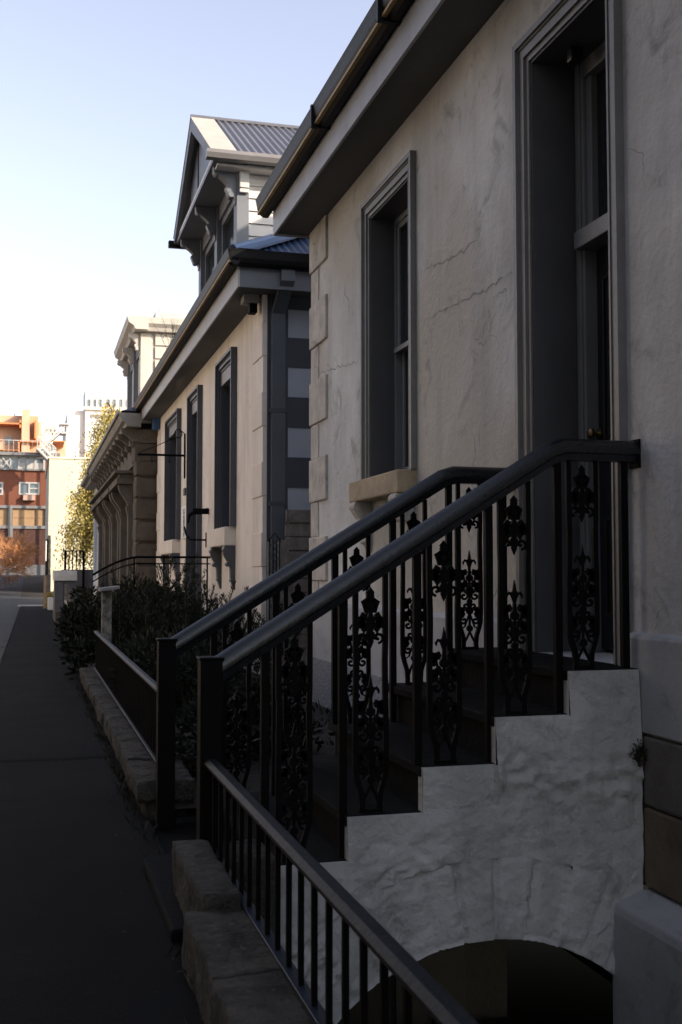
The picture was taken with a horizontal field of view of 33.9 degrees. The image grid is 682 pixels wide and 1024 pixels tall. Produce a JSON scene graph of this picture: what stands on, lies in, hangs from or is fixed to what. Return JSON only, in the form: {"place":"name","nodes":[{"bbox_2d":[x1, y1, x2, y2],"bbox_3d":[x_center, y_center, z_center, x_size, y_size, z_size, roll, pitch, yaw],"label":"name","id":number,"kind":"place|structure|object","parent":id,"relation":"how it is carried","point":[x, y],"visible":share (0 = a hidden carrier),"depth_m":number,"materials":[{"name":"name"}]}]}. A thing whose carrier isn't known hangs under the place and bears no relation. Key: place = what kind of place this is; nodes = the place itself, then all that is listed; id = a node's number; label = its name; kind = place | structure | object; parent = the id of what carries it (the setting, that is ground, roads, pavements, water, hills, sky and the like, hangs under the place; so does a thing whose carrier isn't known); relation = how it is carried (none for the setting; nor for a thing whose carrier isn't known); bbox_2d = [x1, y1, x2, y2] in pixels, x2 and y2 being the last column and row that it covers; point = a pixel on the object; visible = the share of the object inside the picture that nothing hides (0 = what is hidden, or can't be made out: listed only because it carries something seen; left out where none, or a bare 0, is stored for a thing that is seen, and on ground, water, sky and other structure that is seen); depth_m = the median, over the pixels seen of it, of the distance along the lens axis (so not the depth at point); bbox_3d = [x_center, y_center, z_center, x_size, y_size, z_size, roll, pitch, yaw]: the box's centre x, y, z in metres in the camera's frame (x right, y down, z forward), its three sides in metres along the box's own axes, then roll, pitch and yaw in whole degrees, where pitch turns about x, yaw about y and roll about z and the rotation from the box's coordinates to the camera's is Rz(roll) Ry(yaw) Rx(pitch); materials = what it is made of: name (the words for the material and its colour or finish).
{"place":"outdoors","nodes":[
{"label":"outdoors","id":0,"kind":"place"},
{"bbox_2d":[0,575,24,647],"bbox_3d":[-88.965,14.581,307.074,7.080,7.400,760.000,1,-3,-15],"label":"road","id":1,"kind":"structure","parent":0,"point":[10,595],"depth_m":51.96,"materials":[{"name":"grey asphalt"}]},
{"bbox_2d":[19,597,46,604],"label":"side road","id":2,"kind":"structure","parent":0,"point":[31,601],"depth_m":50.97,"materials":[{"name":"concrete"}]},
{"bbox_2d":[66,402,121,569],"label":"weeping tree","id":3,"kind":"object","parent":2,"relation":"on","point":[102,429],"visible":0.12,"depth_m":54.38,"materials":[{"name":"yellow plant"}]},
{"bbox_2d":[0,606,203,1023],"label":"pavement","id":4,"kind":"structure","parent":0,"point":[75,888],"depth_m":4.96,"materials":[{"name":"grey asphalt"}]},
{"bbox_2d":[43,575,50,608],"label":"gate boards","id":5,"kind":"object","parent":4,"relation":"on","point":[48,577],"visible":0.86,"depth_m":42.48,"materials":[{"name":"wood"}]},
{"bbox_2d":[47,597,52,609],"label":"white block","id":6,"kind":"structure","parent":4,"relation":"on","point":[50,603],"depth_m":40.55,"materials":[{"name":"white concrete"}]},
{"bbox_2d":[53,570,76,623],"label":"entrance pier","id":7,"kind":"structure","parent":4,"relation":"on","point":[61,578],"depth_m":31.03,"materials":[{"name":"stone"}]},
{"bbox_2d":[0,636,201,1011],"bbox_3d":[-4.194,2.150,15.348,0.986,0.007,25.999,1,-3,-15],"label":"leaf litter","id":8,"kind":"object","parent":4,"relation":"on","point":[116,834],"visible":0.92,"depth_m":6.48,"materials":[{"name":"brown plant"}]},
{"bbox_2d":[75,684,201,1023],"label":"wall foot weeds","id":9,"kind":"object","parent":4,"relation":"on","point":[101,736],"depth_m":6.82,"materials":[{"name":"green plant"}]},
{"bbox_2d":[142,647,643,1023],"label":"front steps","id":10,"kind":"structure","parent":4,"relation":"on","point":[451,878],"depth_m":4.95,"materials":[{"name":"paint"}]},
{"bbox_2d":[155,466,507,830],"bbox_3d":[0.008,0.721,6.248,2.056,2.006,0.108,1,-3,-15],"label":"stair railing","id":11,"kind":"object","parent":10,"relation":"on","point":[211,625],"visible":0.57,"depth_m":6.20,"materials":[{"name":"metal"}]},
{"bbox_2d":[196,438,640,861],"bbox_3d":[0.395,0.643,4.925,2.054,1.996,0.108,1,-3,-15],"label":"stair railing","id":12,"kind":"object","parent":10,"relation":"on","point":[261,642],"visible":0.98,"depth_m":4.92,"materials":[{"name":"metal"}]},
{"bbox_2d":[395,943,465,1023],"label":"cellar door","id":13,"kind":"structure","parent":10,"relation":"in","point":[447,967],"depth_m":6.39,"materials":[{"name":"paint"}]},
{"bbox_2d":[628,738,647,766],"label":"moss tuft","id":14,"kind":"object","parent":10,"relation":"on","point":[639,757],"visible":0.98,"depth_m":5.05,"materials":[{"name":"green plant"}]},
{"bbox_2d":[175,668,334,808],"bbox_3d":[-2.512,2.100,15.605,2.000,0.040,19.400,1,-3,-15],"label":"garden bed","id":15,"kind":"object","parent":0,"point":[253,783],"depth_m":7.88,"materials":[{"name":"soil"}]},
{"bbox_2d":[54,584,101,646],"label":"shrub","id":16,"kind":"object","parent":15,"relation":"on","point":[89,596],"visible":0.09,"depth_m":19.74,"materials":[{"name":"green plant"}]},
{"bbox_2d":[52,603,123,678],"bbox_3d":[-3.317,1.780,15.059,1.115,1.150,3.230,1,-3,-15],"label":"shrub","id":17,"kind":"object","parent":15,"relation":"on","point":[77,640],"visible":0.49,"depth_m":14.37,"materials":[{"name":"green plant"}]},
{"bbox_2d":[98,586,119,641],"bbox_3d":[-2.720,1.452,13.100,0.222,1.178,0.420,1,-3,-15],"label":"gate post","id":18,"kind":"object","parent":15,"relation":"on","point":[106,616],"visible":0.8,"depth_m":13.05,"materials":[{"name":"grey stone"}]},
{"bbox_2d":[99,569,175,620],"bbox_3d":[-3.170,1.728,18.241,1.569,1.650,3.261,1,-3,-15],"label":"shrub","id":19,"kind":"object","parent":15,"relation":"on","point":[146,582],"visible":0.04,"depth_m":18.12,"materials":[{"name":"green plant"}]},
{"bbox_2d":[80,552,214,644],"bbox_3d":[-2.613,1.310,15.191,1.729,1.503,3.368,0,-3,-9],"label":"rosemary bush","id":20,"kind":"object","parent":15,"relation":"on","point":[185,567],"visible":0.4,"depth_m":14.50,"materials":[{"name":"green plant"}]},
{"bbox_2d":[92,556,210,609],"bbox_3d":[-2.889,1.417,17.097,1.794,1.488,0.035,1,-3,-15],"label":"handrail","id":21,"kind":"object","parent":15,"relation":"on","point":[133,564],"depth_m":17.10,"materials":[{"name":"black metal"}]},
{"bbox_2d":[107,616,271,715],"bbox_3d":[-1.403,1.419,10.191,1.498,1.028,1.724,1,-3,-15],"label":"shrub","id":22,"kind":"object","parent":15,"relation":"on","point":[186,669],"visible":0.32,"depth_m":9.76,"materials":[{"name":"green plant"}]},
{"bbox_2d":[96,580,303,687],"bbox_3d":[-1.917,1.398,13.599,2.098,1.152,5.215,1,-3,-15],"label":"rosemary bush","id":23,"kind":"object","parent":15,"relation":"on","point":[140,618],"visible":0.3,"depth_m":12.36,"materials":[{"name":"green plant"}]},
{"bbox_2d":[156,593,254,640],"bbox_3d":[-1.612,1.444,13.254,1.050,1.022,1.609,1,-3,-15],"label":"rosemary bush","id":24,"kind":"object","parent":15,"relation":"on","point":[200,609],"visible":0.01,"depth_m":13.11,"materials":[{"name":"green plant"}]},
{"bbox_2d":[175,727,240,781],"bbox_3d":[-0.961,1.550,7.205,0.605,0.451,1.094,1,-3,-15],"label":"weed clump","id":25,"kind":"object","parent":15,"relation":"on","point":[182,751],"visible":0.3,"depth_m":6.83,"materials":[{"name":"green plant"}]},
{"bbox_2d":[175,675,334,760],"bbox_3d":[-0.610,1.527,7.901,1.191,0.813,1.641,1,-3,-15],"label":"shrub","id":26,"kind":"object","parent":15,"relation":"on","point":[255,721],"visible":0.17,"depth_m":7.72,"materials":[{"name":"green plant"}]},
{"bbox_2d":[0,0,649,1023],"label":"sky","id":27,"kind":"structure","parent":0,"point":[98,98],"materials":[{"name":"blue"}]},
{"bbox_2d":[21,575,644,884],"bbox_3d":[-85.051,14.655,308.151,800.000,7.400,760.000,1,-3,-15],"label":"ground","id":28,"kind":"structure","parent":0,"point":[33,585],"depth_m":66.78,"materials":[{"name":"soil"}]},
{"bbox_2d":[0,606,19,663],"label":"kerb","id":29,"kind":"structure","parent":28,"relation":"on","point":[5,642],"depth_m":23.21,"materials":[{"name":"concrete"}]},
{"bbox_2d":[0,529,42,587],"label":"bare tree","id":30,"kind":"object","parent":28,"relation":"on","point":[15,559],"visible":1,"depth_m":62.79,"materials":[{"name":"brown plant"}]},
{"bbox_2d":[0,451,59,574],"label":"red brick building","id":31,"kind":"structure","parent":28,"relation":"on","point":[22,500],"depth_m":86.72,"materials":[{"name":"brick"}]},
{"bbox_2d":[0,482,2,494],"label":"window","id":32,"kind":"structure","parent":31,"relation":"in","point":[1,483],"depth_m":86.35,"materials":[{"name":"white glass"}]},
{"bbox_2d":[0,456,44,468],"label":"glazed strip","id":33,"kind":"object","parent":31,"relation":"attached to","point":[20,462],"visible":0.98,"depth_m":86.76,"materials":[{"name":"grey glass"}]},
{"bbox_2d":[19,482,39,494],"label":"window","id":34,"kind":"structure","parent":31,"relation":"in","point":[25,488],"depth_m":86.93,"materials":[{"name":"white glass"}]},
{"bbox_2d":[8,418,68,460],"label":"escape stair","id":35,"kind":"object","parent":31,"relation":"attached to","point":[40,451],"visible":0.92,"depth_m":84.73,"materials":[{"name":"metal"}]},
{"bbox_2d":[0,409,65,456],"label":"orange building","id":36,"kind":"structure","parent":28,"relation":"on","point":[25,426],"depth_m":100.16,"materials":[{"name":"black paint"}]},
{"bbox_2d":[5,436,12,444],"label":"window","id":37,"kind":"structure","parent":36,"relation":"in","point":[7,438],"depth_m":100.03,"materials":[{"name":"white glass"}]},
{"bbox_2d":[42,434,54,452],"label":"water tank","id":38,"kind":"object","parent":36,"relation":"on","point":[47,436],"visible":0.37,"depth_m":101.41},
{"bbox_2d":[44,591,53,611],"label":"weed clump","id":39,"kind":"object","parent":28,"relation":"on","point":[50,594],"visible":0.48,"depth_m":41.55,"materials":[{"name":"green plant"}]},
{"bbox_2d":[44,426,56,439],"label":"distant building","id":40,"kind":"structure","parent":28,"relation":"on","point":[50,431],"depth_m":165.43,"materials":[{"name":"white"}]},
{"bbox_2d":[45,456,92,592],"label":"cream building","id":41,"kind":"structure","parent":28,"relation":"on","point":[57,474],"depth_m":61.26,"materials":[{"name":"paint"}]},
{"bbox_2d":[45,539,48,575],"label":"street sign","id":42,"kind":"object","parent":41,"relation":"attached to","point":[46,556],"visible":0.93,"depth_m":60.77,"materials":[{"name":"white metal"}]},
{"bbox_2d":[53,445,97,570],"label":"weeping tree","id":43,"kind":"object","parent":28,"relation":"on","point":[84,528],"visible":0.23,"depth_m":49.62,"materials":[{"name":"green plant"}]},
{"bbox_2d":[57,616,94,668],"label":"stone wall","id":44,"kind":"structure","parent":28,"relation":"on","point":[91,666],"depth_m":13.64,"materials":[{"name":"grey stone"}]},
{"bbox_2d":[64,584,75,606],"bbox_3d":[-6.306,2.244,26.175,0.084,1.036,8.981,1,-3,-15],"label":"slatted fence","id":45,"kind":"object","parent":44,"relation":"on","point":[65,594],"visible":0.18,"depth_m":30.12,"materials":[{"name":"grey wood"}]},
{"bbox_2d":[72,570,92,597],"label":"raised porch wall","id":46,"kind":"structure","parent":28,"relation":"on","point":[88,578],"depth_m":34.20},
{"bbox_2d":[63,550,84,588],"bbox_3d":[-8.514,2.258,35.434,0.649,2.023,3.020,1,-3,-15],"label":"fence","id":47,"kind":"object","parent":46,"relation":"on","point":[83,568],"visible":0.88,"depth_m":34.05,"materials":[{"name":"black metal"}]},
{"bbox_2d":[80,472,98,594],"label":"white shuttered house","id":48,"kind":"structure","parent":28,"relation":"on","point":[87,483],"depth_m":41.67,"materials":[{"name":"paint"}]},
{"bbox_2d":[62,388,126,457],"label":"white tower","id":49,"kind":"structure","parent":28,"relation":"on","point":[94,400],"depth_m":116.07,"materials":[{"name":"white paint"}]},
{"bbox_2d":[87,312,186,606],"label":"stone bank building","id":50,"kind":"structure","parent":28,"relation":"on","point":[123,500],"depth_m":27.04,"materials":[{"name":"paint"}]},
{"bbox_2d":[79,668,195,823],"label":"stone wall","id":51,"kind":"structure","parent":28,"relation":"on","point":[135,760],"depth_m":6.94,"materials":[{"name":"grey stone"}]},
{"bbox_2d":[94,631,156,762],"bbox_3d":[-1.871,1.389,9.432,0.052,0.432,7.100,1,-3,-15],"label":"iron fence","id":52,"kind":"object","parent":51,"relation":"on","point":[134,693],"visible":0.85,"depth_m":8.20,"materials":[{"name":"metal"}]},
{"bbox_2d":[133,114,311,677],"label":"cream house","id":53,"kind":"structure","parent":28,"relation":"on","point":[225,389],"depth_m":15.50,"materials":[{"name":"paint"}]},
{"bbox_2d":[152,418,159,430],"bbox_3d":[-4.146,-2.025,25.115,0.158,0.366,0.350,1,-3,-15],"label":"alarm box","id":54,"kind":"object","parent":53,"relation":"attached to","point":[155,424],"visible":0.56,"depth_m":24.95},
{"bbox_2d":[137,429,185,478],"bbox_3d":[-3.313,-1.088,20.675,0.878,0.924,0.043,1,-3,-15],"label":"sign bracket","id":55,"kind":"object","parent":53,"relation":"attached to","point":[169,455],"visible":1,"depth_m":20.72,"materials":[{"name":"black metal"}]},
{"bbox_2d":[151,311,177,348],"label":"gutter weed","id":56,"kind":"object","parent":53,"relation":"attached to","point":[168,332],"visible":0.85,"depth_m":19.02,"materials":[{"name":"green plant"}]},
{"bbox_2d":[160,408,181,583],"bbox_3d":[-3.299,-0.240,22.332,0.394,3.390,2.030,1,-3,-15],"label":"window","id":57,"kind":"structure","parent":53,"relation":"in","point":[172,493],"depth_m":23.12,"materials":[{"name":"wood"}]},
{"bbox_2d":[181,505,185,538],"bbox_3d":[-2.848,0.184,20.478,0.049,0.597,0.768,1,-3,-15],"label":"name plate","id":58,"kind":"object","parent":53,"relation":"attached to","point":[183,518],"visible":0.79,"depth_m":20.54,"materials":[{"name":"white metal"}]},
{"bbox_2d":[186,385,202,603],"bbox_3d":[-2.363,0.067,19.339,0.450,4.331,1.336,1,-3,-15],"label":"door","id":59,"kind":"structure","parent":53,"relation":"in","point":[193,450],"depth_m":19.78,"materials":[{"name":"wood"}]},
{"bbox_2d":[183,526,206,546],"bbox_3d":[-2.361,0.399,18.097,0.373,0.343,0.040,1,-3,-15],"label":"iron hook","id":60,"kind":"object","parent":53,"relation":"attached to","point":[205,539],"visible":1,"depth_m":18.10,"materials":[{"name":"black metal"}]},
{"bbox_2d":[187,508,208,522],"bbox_3d":[-2.280,0.059,17.873,0.343,0.250,0.098,1,-3,-15],"label":"lamp bracket","id":61,"kind":"object","parent":53,"relation":"attached to","point":[196,511],"visible":1,"depth_m":17.84,"materials":[{"name":"black metal"}]},
{"bbox_2d":[209,347,236,589],"bbox_3d":[-1.615,-0.575,16.233,0.394,3.390,1.421,1,-3,-15],"label":"window","id":62,"kind":"structure","parent":53,"relation":"in","point":[225,424],"depth_m":16.65,"materials":[{"name":"wood"}]},
{"bbox_2d":[241,294,258,314],"bbox_3d":[-1.137,-2.615,13.985,0.200,0.280,0.220,1,-3,-15],"label":"floodlight","id":63,"kind":"object","parent":53,"relation":"attached to","point":[251,301],"visible":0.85,"depth_m":13.90,"materials":[{"name":"grey paint"}]},
{"bbox_2d":[171,839,314,1023],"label":"stone wall","id":64,"kind":"structure","parent":28,"relation":"on","point":[232,969],"depth_m":3.47,"materials":[{"name":"grey stone"}]},
{"bbox_2d":[204,758,478,1023],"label":"iron fence","id":65,"kind":"object","parent":64,"relation":"on","point":[432,996],"visible":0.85,"depth_m":2.90,"materials":[{"name":"metal"}]},
{"bbox_2d":[285,510,310,670],"bbox_3d":[0.097,1.024,13.522,1.600,2.080,0.122,1,-3,-15],"label":"timber fence","id":66,"kind":"object","parent":28,"relation":"on","point":[296,535],"visible":0.14,"depth_m":13.33,"materials":[{"name":"grey wood"}]},
{"bbox_2d":[267,533,286,681],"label":"lattice gate","id":67,"kind":"structure","parent":66,"relation":"attached to","point":[281,551],"depth_m":13.20,"materials":[{"name":"black metal"}]},
{"bbox_2d":[255,0,681,1023],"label":"stucco house","id":68,"kind":"structure","parent":28,"relation":"on","point":[477,204],"depth_m":6.49,"materials":[{"name":"paint"}]},
{"bbox_2d":[349,150,416,551],"bbox_3d":[0.463,-1.176,8.944,0.494,2.979,1.327,1,-3,-15],"label":"window","id":69,"kind":"structure","parent":68,"relation":"in","point":[388,310],"depth_m":9.41,"materials":[{"name":"grey paint"}]},
{"bbox_2d":[512,0,630,665],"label":"door","id":70,"kind":"structure","parent":68,"relation":"in","point":[549,152],"depth_m":6.34,"materials":[{"name":"grey paint"}]},
{"bbox_2d":[476,1013,523,1023],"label":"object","id":71,"kind":"structure","parent":0,"point":[511,1018],"depth_m":6.45,"materials":[{"name":"soil"}]}
]}

